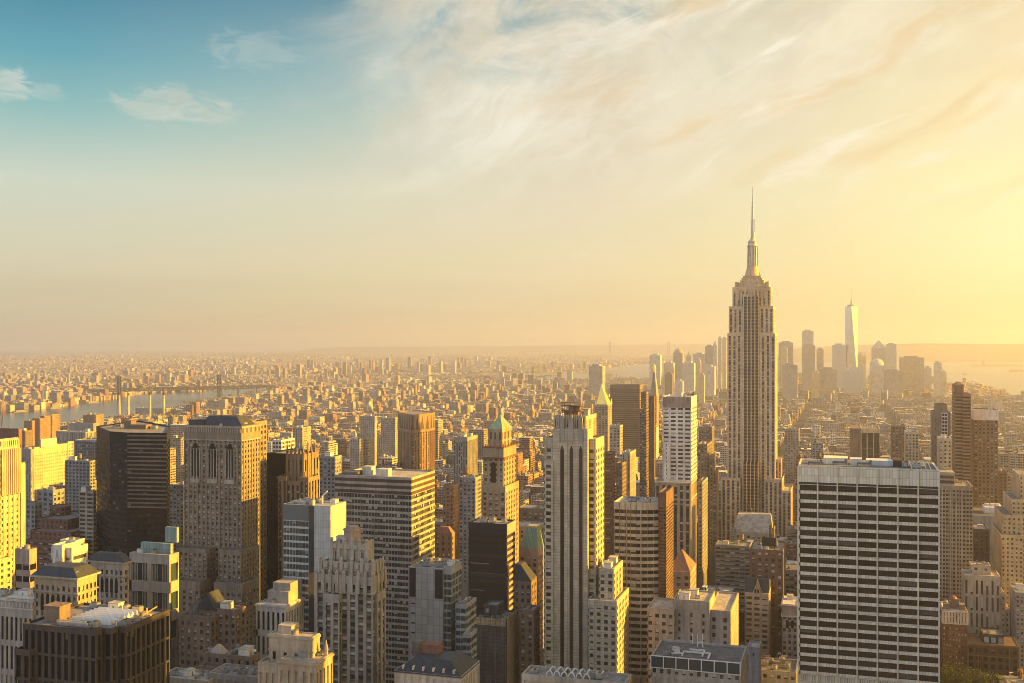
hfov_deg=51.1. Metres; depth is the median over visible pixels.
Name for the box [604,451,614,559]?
red banded building
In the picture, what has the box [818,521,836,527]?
window
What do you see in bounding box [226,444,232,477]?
arched window
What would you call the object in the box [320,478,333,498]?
windows
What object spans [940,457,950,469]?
windows
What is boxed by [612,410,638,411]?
window
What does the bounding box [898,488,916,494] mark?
window
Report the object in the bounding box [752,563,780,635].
windows
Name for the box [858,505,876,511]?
window
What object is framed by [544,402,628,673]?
striped tower
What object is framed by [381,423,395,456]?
windows
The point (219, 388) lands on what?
suspension bridge
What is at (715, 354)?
distant tower
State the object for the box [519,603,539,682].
narrow brick building
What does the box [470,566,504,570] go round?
window
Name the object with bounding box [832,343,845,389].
distant tower
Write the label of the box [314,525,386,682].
art deco tower
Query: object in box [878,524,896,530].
window
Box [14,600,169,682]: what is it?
brown office block
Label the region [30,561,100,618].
classical block
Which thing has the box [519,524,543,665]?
mansard tower
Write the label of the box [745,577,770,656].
gabled tower
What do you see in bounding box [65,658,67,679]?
window
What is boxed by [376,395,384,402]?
city building
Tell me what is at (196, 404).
city building
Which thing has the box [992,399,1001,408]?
city building
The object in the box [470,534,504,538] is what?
window
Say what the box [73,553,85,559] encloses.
window
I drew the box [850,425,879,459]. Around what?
box building
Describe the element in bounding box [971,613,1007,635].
windows
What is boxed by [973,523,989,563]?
building
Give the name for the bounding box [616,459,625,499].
tan stepped tower
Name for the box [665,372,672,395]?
distant tower
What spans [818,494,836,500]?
window
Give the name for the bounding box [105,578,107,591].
arched window
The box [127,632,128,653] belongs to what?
window
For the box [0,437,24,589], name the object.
fluted tower
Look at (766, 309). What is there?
windows
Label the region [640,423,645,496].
windows
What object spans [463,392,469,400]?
city building
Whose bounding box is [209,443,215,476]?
arched window
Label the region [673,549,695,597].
brick pyramid building
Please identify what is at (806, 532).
windows
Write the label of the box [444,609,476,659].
windows
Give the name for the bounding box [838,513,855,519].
window
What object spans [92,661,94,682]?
window
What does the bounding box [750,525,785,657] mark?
billboard building
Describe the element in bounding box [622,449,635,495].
pale block
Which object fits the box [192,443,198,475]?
arched window
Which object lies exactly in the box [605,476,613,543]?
windows
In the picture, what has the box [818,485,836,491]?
window
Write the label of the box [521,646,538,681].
windows
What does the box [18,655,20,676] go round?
window
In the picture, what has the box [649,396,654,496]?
banded tower
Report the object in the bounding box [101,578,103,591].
arched window
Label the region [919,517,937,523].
window
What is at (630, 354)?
suspension bridge
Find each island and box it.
[971,364,1023,366]
[1009,369,1023,371]
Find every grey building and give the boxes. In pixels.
[25,499,41,538]
[37,486,63,516]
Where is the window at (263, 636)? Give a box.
[263,636,264,653]
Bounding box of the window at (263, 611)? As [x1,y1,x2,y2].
[263,611,264,629]
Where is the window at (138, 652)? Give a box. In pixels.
[137,652,138,673]
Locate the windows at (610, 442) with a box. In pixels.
[610,442,618,455]
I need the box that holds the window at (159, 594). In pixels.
[153,592,166,608]
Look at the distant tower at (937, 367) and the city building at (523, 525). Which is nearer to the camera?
the city building at (523, 525)
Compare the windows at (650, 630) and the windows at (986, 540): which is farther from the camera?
the windows at (986, 540)
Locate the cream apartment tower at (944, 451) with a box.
[937,434,951,469]
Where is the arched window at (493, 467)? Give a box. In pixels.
[491,462,495,482]
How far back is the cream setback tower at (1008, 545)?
894.34 m
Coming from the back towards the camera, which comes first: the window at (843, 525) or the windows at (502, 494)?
the windows at (502, 494)
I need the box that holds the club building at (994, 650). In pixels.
[966,627,1019,681]
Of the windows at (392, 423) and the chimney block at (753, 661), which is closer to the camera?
the chimney block at (753, 661)
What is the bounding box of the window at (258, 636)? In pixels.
[258,636,259,651]
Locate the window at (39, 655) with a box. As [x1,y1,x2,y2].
[39,655,40,676]
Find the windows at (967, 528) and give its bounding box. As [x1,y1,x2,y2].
[940,502,971,601]
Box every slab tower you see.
[293,425,310,450]
[350,436,363,469]
[360,414,376,465]
[364,436,372,465]
[381,416,397,461]
[610,384,642,457]
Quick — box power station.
[136,407,172,414]
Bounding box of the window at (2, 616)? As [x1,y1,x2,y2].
[2,616,3,638]
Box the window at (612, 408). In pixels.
[612,408,638,409]
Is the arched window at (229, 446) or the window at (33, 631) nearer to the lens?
the window at (33, 631)
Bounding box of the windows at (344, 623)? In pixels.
[318,613,383,681]
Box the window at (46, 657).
[45,656,47,677]
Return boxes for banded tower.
[640,408,648,496]
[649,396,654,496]
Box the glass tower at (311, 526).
[283,491,345,632]
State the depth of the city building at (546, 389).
4901.17 m
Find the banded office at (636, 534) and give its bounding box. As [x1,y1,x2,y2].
[614,495,657,682]
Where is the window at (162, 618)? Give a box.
[161,618,162,638]
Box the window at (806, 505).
[800,502,816,508]
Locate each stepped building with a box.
[697,441,718,585]
[961,560,1009,635]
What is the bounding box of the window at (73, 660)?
[72,659,74,680]
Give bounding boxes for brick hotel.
[940,595,968,682]
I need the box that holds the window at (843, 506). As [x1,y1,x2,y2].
[838,504,855,510]
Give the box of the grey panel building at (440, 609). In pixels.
[408,557,476,659]
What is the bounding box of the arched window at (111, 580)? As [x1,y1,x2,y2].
[110,578,112,592]
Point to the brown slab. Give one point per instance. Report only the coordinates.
(665, 541)
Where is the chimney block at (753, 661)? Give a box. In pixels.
[741,640,760,682]
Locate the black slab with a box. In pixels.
[267,448,305,597]
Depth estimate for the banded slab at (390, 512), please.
652.29 m
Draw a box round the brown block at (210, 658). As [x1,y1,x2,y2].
[198,644,259,670]
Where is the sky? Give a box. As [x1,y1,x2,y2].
[0,0,1023,351]
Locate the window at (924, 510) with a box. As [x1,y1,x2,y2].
[919,508,937,513]
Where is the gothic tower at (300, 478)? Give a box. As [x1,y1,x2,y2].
[278,441,319,579]
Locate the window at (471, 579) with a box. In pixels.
[470,578,504,583]
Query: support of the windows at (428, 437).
in the orange tower at (416, 439)
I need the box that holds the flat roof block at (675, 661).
[650,633,746,682]
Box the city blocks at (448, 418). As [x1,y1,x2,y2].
[0,378,1023,682]
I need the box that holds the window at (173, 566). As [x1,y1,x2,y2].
[171,563,175,580]
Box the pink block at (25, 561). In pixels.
[15,544,36,591]
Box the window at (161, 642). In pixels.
[161,642,162,661]
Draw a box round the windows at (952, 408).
[952,408,970,483]
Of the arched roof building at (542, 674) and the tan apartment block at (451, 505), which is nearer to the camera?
the arched roof building at (542, 674)
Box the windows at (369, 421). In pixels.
[361,421,376,465]
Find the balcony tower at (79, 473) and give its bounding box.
[65,453,94,510]
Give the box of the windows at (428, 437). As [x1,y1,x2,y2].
[412,437,428,469]
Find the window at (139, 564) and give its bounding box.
[133,562,146,579]
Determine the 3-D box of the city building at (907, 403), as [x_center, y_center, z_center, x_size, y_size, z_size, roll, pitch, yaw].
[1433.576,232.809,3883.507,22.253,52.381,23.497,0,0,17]
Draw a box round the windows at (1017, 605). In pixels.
[1017,605,1022,669]
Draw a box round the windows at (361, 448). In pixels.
[351,448,361,468]
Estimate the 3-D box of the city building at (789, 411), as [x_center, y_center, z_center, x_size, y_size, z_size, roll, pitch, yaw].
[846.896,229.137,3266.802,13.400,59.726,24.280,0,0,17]
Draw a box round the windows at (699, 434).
[699,434,710,442]
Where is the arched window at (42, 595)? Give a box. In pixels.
[41,594,43,609]
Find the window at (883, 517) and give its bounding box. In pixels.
[878,515,896,521]
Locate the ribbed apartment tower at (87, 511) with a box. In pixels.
[79,486,95,556]
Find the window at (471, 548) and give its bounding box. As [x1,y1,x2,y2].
[470,547,504,551]
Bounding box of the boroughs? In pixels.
[0,351,1023,406]
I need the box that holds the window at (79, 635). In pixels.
[79,635,80,655]
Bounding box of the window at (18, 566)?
[16,564,21,569]
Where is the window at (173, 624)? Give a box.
[171,620,175,637]
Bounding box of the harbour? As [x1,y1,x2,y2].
[525,356,1023,395]
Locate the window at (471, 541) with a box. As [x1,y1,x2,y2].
[470,540,504,544]
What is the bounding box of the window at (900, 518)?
[898,516,916,522]
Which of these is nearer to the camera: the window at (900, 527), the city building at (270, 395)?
the window at (900, 527)
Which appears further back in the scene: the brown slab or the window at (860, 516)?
the brown slab
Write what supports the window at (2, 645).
in the arcaded building at (16, 609)
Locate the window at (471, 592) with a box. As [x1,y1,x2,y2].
[470,591,504,596]
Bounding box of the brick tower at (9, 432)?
[0,407,21,462]
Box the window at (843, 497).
[838,495,855,500]
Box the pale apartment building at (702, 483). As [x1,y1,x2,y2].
[697,477,707,589]
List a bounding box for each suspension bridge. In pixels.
[87,374,275,398]
[481,367,626,378]
[580,341,692,359]
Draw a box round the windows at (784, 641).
[783,640,795,656]
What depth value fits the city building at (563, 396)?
4215.64 m
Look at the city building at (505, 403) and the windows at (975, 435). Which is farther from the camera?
the city building at (505, 403)
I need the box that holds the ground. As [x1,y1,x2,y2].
[0,351,921,644]
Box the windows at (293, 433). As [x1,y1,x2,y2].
[293,433,306,449]
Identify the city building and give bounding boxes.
[0,402,5,411]
[8,388,16,394]
[18,401,28,410]
[31,404,39,409]
[38,400,45,409]
[49,392,60,403]
[63,390,73,398]
[64,397,74,405]
[94,392,102,396]
[95,478,96,511]
[99,388,108,399]
[186,403,193,414]
[192,401,199,413]
[219,398,227,406]
[220,407,227,414]
[234,405,242,414]
[235,395,247,405]
[252,392,258,399]
[259,408,271,412]
[263,392,272,398]
[267,431,273,440]
[270,410,285,420]
[277,395,283,405]
[278,418,291,429]
[282,431,292,437]
[283,413,293,425]
[287,407,294,416]
[295,418,307,426]
[299,409,310,419]
[300,395,309,402]
[303,387,309,395]
[309,415,323,423]
[319,434,331,441]
[321,437,335,454]
[322,413,336,422]
[323,400,331,408]
[328,422,337,429]
[329,397,340,401]
[334,436,350,458]
[336,431,347,438]
[347,393,354,401]
[347,413,358,422]
[349,401,355,410]
[359,389,364,400]
[366,400,372,413]
[370,389,380,399]
[375,460,401,467]
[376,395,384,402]
[379,454,396,464]
[391,398,399,409]
[404,399,412,406]
[424,393,431,402]
[435,513,442,531]
[450,400,460,413]
[453,425,464,431]
[457,419,464,427]
[462,404,469,414]
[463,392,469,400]
[469,425,487,459]
[470,389,475,400]
[475,401,488,412]
[481,414,488,420]
[484,419,494,444]
[489,405,497,418]
[501,390,508,396]
[502,400,508,407]
[504,410,511,419]
[516,452,522,480]
[517,433,534,470]
[518,471,532,489]
[519,489,525,505]
[519,503,543,521]
[519,521,543,547]
[520,419,530,425]
[525,429,542,433]
[530,404,534,416]
[530,468,538,484]
[530,482,543,501]
[531,493,541,503]
[534,494,543,503]
[535,459,542,472]
[539,410,553,422]
[543,387,551,393]
[548,396,553,404]
[556,392,566,400]
[565,384,570,392]
[568,395,577,403]
[574,398,581,404]
[583,392,592,400]
[584,403,592,412]
[655,424,658,457]
[656,461,662,476]
[700,411,710,420]
[707,585,734,591]
[713,418,726,429]
[715,533,751,641]
[718,445,726,469]
[719,390,726,397]
[781,412,790,426]
[783,539,796,560]
[786,563,796,595]
[787,408,791,420]
[787,525,796,539]
[792,454,811,520]
[811,438,822,458]
[813,396,823,407]
[814,423,819,437]
[824,452,845,455]
[825,421,838,431]
[829,443,836,451]
[830,430,835,444]
[834,420,843,429]
[835,402,840,410]
[836,444,849,452]
[838,436,848,440]
[842,414,852,424]
[844,450,849,459]
[845,395,852,402]
[863,407,870,416]
[871,410,883,417]
[877,421,887,433]
[892,392,900,398]
[900,413,911,423]
[904,399,910,407]
[912,413,924,421]
[914,395,922,405]
[922,392,930,401]
[972,397,983,404]
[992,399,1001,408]
[998,411,1005,424]
[1001,466,1011,491]
[1003,432,1016,445]
[1007,423,1020,432]
[1008,448,1023,474]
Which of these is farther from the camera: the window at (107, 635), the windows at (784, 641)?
the windows at (784, 641)
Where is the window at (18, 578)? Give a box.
[16,576,21,581]
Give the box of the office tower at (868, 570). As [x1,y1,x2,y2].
[797,452,939,682]
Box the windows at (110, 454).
[97,442,166,602]
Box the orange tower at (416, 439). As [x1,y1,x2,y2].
[398,405,443,469]
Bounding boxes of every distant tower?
[589,364,604,396]
[649,354,661,387]
[664,361,674,388]
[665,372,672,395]
[673,348,683,380]
[674,379,683,394]
[682,361,694,391]
[686,351,690,360]
[693,353,704,385]
[696,354,700,391]
[698,373,704,402]
[702,365,715,395]
[705,345,712,364]
[713,340,716,388]
[718,336,721,388]
[722,337,726,388]
[777,356,778,391]
[779,341,792,387]
[781,346,787,387]
[782,363,797,401]
[802,330,813,344]
[802,344,814,390]
[812,371,818,400]
[817,348,823,388]
[820,367,836,397]
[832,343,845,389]
[843,366,862,394]
[858,352,865,389]
[869,358,883,396]
[871,340,885,369]
[884,369,901,395]
[886,343,895,369]
[899,356,923,394]
[924,366,930,391]
[934,361,941,395]
[940,370,946,396]
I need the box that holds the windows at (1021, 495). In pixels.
[1002,495,1023,606]
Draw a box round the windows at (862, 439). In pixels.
[862,439,878,458]
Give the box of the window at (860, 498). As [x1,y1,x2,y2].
[858,496,876,501]
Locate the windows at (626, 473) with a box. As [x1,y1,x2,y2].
[626,473,628,495]
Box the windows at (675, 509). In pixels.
[674,508,688,559]
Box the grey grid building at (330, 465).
[319,451,341,499]
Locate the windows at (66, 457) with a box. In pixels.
[35,457,66,500]
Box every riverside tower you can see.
[24,419,34,445]
[32,417,45,445]
[40,415,50,438]
[51,413,59,437]
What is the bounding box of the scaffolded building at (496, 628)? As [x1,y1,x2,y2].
[476,600,517,682]
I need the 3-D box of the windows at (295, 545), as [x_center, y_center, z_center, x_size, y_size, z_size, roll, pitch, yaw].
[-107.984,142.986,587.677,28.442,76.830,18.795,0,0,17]
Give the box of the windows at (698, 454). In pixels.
[698,454,715,544]
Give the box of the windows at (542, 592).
[538,592,542,664]
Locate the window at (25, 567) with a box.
[23,564,28,569]
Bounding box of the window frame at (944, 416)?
[942,413,947,435]
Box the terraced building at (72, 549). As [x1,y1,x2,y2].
[51,536,87,562]
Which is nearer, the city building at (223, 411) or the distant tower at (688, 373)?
the city building at (223, 411)
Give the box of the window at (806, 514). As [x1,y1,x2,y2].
[800,511,816,517]
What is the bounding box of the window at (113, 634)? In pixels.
[113,634,114,654]
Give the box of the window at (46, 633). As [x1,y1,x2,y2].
[45,631,47,652]
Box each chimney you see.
[118,392,120,414]
[127,393,129,414]
[149,392,150,413]
[163,392,164,414]
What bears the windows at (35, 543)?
in the stepped brick building at (58, 523)
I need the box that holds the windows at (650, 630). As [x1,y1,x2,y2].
[649,629,726,677]
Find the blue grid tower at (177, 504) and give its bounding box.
[170,481,183,551]
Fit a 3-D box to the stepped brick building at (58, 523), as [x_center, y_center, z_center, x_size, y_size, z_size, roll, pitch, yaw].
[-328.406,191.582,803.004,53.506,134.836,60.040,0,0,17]
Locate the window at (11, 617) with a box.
[11,617,12,639]
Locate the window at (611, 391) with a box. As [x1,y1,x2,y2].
[611,391,638,392]
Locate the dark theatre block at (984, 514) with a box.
[973,503,1000,570]
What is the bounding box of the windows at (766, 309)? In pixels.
[719,309,789,540]
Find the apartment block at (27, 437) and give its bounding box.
[22,428,32,448]
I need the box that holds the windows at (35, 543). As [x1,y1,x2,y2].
[25,539,98,568]
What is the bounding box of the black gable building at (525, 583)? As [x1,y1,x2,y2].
[513,561,536,682]
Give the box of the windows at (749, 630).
[746,629,766,654]
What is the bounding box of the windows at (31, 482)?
[25,482,33,500]
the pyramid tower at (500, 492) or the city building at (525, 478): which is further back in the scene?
the city building at (525, 478)
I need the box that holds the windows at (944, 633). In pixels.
[944,633,965,681]
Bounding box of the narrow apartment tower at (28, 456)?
[22,446,33,501]
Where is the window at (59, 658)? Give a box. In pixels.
[58,657,60,678]
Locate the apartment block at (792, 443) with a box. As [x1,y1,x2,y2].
[785,427,799,482]
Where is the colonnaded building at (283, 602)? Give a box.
[254,577,304,659]
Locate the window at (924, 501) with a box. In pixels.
[919,498,937,504]
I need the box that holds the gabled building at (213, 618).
[179,589,245,668]
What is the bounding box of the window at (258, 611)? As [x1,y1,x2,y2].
[258,611,259,628]
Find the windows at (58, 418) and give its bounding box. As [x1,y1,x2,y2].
[51,418,59,437]
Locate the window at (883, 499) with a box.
[878,497,896,502]
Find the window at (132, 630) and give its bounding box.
[132,630,133,651]
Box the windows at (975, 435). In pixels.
[975,435,996,504]
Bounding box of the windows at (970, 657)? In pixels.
[969,655,1016,675]
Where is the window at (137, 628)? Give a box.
[137,628,138,648]
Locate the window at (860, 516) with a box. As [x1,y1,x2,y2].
[858,514,876,520]
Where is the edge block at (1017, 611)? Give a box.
[1010,583,1023,674]
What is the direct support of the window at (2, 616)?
in the arcaded building at (16, 609)
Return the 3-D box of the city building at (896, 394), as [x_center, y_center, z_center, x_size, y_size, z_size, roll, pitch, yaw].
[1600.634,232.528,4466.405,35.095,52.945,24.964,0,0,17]
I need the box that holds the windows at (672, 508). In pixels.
[659,508,672,597]
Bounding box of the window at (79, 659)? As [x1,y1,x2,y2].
[79,659,80,680]
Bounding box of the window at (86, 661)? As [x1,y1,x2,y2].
[85,660,87,681]
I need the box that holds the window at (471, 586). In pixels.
[470,585,504,589]
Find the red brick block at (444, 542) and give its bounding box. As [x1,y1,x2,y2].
[435,526,454,558]
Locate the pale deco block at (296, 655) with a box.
[258,621,333,682]
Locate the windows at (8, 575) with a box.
[1,493,17,588]
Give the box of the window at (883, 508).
[878,506,896,511]
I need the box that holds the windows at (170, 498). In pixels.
[170,498,182,550]
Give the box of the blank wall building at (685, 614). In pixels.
[647,587,738,682]
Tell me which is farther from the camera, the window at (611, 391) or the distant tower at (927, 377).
the distant tower at (927, 377)
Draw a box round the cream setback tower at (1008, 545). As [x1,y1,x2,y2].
[992,469,1023,608]
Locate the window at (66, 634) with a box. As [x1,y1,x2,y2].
[65,633,67,654]
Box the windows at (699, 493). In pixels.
[699,493,700,573]
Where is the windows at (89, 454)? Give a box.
[75,445,96,477]
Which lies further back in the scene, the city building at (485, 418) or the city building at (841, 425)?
the city building at (485, 418)
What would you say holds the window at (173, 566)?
in the grey office block at (154, 574)
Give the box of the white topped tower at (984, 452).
[971,407,997,506]
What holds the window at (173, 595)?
in the grey office block at (154, 574)
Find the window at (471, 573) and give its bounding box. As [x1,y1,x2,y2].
[470,572,504,576]
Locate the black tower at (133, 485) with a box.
[96,420,170,603]
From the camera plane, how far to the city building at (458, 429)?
2635.14 m
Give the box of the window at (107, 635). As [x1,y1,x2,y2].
[106,634,109,655]
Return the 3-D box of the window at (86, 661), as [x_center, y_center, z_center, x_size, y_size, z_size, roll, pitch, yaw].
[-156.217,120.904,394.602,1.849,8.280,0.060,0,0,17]
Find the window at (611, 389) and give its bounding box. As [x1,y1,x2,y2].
[611,389,638,390]
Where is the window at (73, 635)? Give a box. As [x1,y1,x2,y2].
[72,634,74,655]
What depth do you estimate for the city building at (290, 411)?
3219.30 m
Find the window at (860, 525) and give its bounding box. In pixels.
[858,523,876,529]
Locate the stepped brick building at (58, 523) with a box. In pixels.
[25,504,98,569]
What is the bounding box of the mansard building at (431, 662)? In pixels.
[394,639,479,682]
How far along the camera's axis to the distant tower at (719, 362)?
5894.56 m
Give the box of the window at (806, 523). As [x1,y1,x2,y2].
[800,520,816,526]
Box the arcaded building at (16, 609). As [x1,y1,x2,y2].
[0,588,33,682]
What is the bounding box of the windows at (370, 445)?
[364,445,370,464]
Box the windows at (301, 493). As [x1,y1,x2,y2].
[280,493,309,577]
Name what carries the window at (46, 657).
in the brown office block at (114, 641)
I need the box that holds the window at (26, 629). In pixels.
[26,629,27,648]
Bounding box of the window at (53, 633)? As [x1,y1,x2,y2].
[52,632,54,653]
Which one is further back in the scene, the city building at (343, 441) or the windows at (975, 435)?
the city building at (343, 441)
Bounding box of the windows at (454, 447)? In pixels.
[454,447,466,482]
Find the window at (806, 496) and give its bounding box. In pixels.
[800,493,816,499]
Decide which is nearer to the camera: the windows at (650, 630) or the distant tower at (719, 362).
the windows at (650, 630)
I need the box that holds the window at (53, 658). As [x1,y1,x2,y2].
[52,657,54,678]
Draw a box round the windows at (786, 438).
[786,438,797,482]
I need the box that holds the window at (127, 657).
[127,657,128,677]
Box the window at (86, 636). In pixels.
[85,635,87,656]
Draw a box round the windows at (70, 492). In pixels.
[66,492,77,510]
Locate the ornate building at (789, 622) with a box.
[781,594,796,658]
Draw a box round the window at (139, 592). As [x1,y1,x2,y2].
[133,591,146,607]
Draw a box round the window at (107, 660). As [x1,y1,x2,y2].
[106,659,109,680]
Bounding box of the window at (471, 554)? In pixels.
[470,553,504,557]
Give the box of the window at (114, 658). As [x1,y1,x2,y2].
[113,658,114,679]
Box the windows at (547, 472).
[546,471,614,671]
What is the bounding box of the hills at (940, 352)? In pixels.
[777,343,1023,361]
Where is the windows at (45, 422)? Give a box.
[37,422,45,444]
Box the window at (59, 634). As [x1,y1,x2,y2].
[58,633,60,653]
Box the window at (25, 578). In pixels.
[23,576,28,581]
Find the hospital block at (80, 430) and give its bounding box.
[56,422,98,455]
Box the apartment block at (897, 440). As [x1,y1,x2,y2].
[891,423,904,461]
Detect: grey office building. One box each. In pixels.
[459,466,480,597]
[699,424,713,453]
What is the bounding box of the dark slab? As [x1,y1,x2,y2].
[469,516,514,616]
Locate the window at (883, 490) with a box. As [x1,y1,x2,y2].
[878,487,896,493]
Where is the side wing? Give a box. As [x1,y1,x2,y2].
[66,441,73,459]
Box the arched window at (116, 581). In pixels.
[115,579,117,592]
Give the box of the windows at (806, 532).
[800,529,937,681]
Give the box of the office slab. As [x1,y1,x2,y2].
[24,437,66,500]
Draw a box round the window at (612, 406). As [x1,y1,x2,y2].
[612,406,638,407]
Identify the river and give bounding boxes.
[0,388,265,428]
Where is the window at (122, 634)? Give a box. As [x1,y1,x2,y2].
[121,632,123,653]
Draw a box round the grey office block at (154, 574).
[129,526,178,669]
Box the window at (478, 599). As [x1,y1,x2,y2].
[477,598,504,602]
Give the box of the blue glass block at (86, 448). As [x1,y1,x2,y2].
[75,436,96,477]
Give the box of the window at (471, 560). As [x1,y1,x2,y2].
[470,559,504,564]
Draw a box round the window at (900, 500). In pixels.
[898,497,916,503]
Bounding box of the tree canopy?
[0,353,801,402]
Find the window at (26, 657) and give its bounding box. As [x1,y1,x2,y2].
[25,656,28,677]
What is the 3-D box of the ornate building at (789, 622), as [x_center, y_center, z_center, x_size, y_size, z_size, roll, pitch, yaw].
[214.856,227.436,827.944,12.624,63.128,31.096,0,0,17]
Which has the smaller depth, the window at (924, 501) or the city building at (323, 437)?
the window at (924, 501)
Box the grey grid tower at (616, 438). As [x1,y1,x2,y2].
[610,423,622,455]
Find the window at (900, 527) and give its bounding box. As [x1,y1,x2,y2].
[898,525,916,531]
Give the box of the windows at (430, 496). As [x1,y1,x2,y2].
[346,494,432,682]
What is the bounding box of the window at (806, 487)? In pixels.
[800,485,816,490]
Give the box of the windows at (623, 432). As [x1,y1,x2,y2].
[623,432,638,455]
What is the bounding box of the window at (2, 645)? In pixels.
[2,645,3,667]
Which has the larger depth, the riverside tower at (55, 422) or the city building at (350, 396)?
the city building at (350, 396)
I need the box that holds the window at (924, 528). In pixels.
[919,526,937,532]
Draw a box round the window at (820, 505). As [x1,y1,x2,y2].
[818,503,836,509]
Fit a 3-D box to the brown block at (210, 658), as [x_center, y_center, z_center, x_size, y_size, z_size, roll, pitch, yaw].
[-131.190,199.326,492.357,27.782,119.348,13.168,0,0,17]
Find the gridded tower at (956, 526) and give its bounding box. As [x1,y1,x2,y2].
[939,470,972,601]
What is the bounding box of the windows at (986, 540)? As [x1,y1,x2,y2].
[975,540,987,561]
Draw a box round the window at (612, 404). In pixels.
[612,404,638,405]
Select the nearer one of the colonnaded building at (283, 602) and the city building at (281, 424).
the colonnaded building at (283, 602)
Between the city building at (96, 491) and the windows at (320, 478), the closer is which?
the windows at (320, 478)
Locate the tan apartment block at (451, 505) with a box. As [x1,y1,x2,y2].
[443,474,458,558]
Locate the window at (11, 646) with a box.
[11,646,12,668]
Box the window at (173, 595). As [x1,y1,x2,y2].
[171,591,175,609]
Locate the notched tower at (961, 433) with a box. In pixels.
[952,381,970,483]
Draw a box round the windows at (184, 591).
[181,447,265,648]
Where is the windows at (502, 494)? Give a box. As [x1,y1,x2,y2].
[484,476,517,558]
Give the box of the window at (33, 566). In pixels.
[30,563,35,569]
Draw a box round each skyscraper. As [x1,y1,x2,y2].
[719,187,793,540]
[845,290,857,369]
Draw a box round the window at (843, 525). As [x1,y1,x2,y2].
[838,522,855,528]
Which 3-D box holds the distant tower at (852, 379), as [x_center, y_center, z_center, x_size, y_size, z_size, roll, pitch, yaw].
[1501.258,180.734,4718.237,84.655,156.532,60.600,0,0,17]
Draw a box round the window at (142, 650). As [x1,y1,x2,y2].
[142,650,143,670]
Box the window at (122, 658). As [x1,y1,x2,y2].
[121,657,123,678]
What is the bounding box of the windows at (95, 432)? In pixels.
[65,432,95,455]
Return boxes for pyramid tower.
[482,415,518,562]
[595,384,611,452]
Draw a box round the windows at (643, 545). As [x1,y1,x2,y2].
[615,544,657,674]
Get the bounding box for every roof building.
[170,667,214,682]
[208,661,257,682]
[522,665,631,682]
[730,512,774,540]
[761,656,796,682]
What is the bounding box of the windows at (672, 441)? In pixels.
[664,430,696,479]
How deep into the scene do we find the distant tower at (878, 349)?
5651.06 m
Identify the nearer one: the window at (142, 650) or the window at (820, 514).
the window at (142, 650)
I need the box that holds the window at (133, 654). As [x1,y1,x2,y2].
[132,654,133,675]
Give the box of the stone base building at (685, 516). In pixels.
[654,476,697,587]
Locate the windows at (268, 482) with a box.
[267,481,277,597]
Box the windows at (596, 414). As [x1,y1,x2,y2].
[596,414,606,451]
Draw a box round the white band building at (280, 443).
[272,436,294,451]
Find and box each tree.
[940,661,977,682]
[940,664,964,682]
[940,666,955,682]
[951,666,986,682]
[965,666,995,682]
[975,670,1003,682]
[985,670,1003,682]
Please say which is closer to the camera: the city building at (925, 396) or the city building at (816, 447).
the city building at (816, 447)
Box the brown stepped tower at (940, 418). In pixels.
[931,403,950,465]
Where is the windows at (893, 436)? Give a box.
[893,436,903,461]
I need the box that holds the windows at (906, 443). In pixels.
[906,443,917,459]
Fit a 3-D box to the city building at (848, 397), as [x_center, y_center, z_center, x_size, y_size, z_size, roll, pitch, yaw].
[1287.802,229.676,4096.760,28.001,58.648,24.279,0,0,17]
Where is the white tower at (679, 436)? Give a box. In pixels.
[663,392,696,481]
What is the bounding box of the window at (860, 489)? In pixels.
[858,487,876,492]
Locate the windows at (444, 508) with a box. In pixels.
[444,508,451,525]
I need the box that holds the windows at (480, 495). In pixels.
[460,495,480,581]
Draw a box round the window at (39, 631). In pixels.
[39,631,40,651]
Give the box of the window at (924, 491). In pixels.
[919,489,937,495]
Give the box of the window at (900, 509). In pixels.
[898,507,916,512]
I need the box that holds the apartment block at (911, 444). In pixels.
[904,428,918,460]
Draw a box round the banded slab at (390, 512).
[335,465,434,682]
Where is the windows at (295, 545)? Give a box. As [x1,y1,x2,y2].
[284,542,307,631]
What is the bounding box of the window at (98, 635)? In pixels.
[98,635,99,656]
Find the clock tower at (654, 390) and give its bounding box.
[650,364,658,425]
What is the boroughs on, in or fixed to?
on the ground
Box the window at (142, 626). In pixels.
[142,626,143,646]
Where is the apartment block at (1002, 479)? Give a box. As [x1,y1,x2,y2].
[998,467,1006,505]
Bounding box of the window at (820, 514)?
[818,512,836,518]
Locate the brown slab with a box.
[658,486,672,597]
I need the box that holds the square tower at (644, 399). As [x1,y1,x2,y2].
[641,391,647,408]
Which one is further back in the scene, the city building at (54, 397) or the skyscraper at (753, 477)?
the city building at (54, 397)
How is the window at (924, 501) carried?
in the office tower at (868, 570)
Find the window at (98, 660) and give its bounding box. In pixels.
[98,660,99,681]
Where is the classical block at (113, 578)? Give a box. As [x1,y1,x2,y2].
[86,551,132,603]
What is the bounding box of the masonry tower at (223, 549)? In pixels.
[179,415,266,648]
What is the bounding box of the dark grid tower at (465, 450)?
[454,433,477,482]
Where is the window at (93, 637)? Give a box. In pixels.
[92,636,94,657]
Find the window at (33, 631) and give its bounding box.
[32,630,34,648]
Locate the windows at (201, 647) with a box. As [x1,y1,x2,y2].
[182,636,243,664]
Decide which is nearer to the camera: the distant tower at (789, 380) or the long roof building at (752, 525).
the long roof building at (752, 525)
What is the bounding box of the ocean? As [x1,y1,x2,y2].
[0,352,297,355]
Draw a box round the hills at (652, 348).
[298,344,815,353]
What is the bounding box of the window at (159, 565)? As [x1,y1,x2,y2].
[153,564,166,581]
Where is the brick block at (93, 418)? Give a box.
[83,413,103,425]
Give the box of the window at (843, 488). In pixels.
[838,486,855,491]
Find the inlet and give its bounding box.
[607,355,686,359]

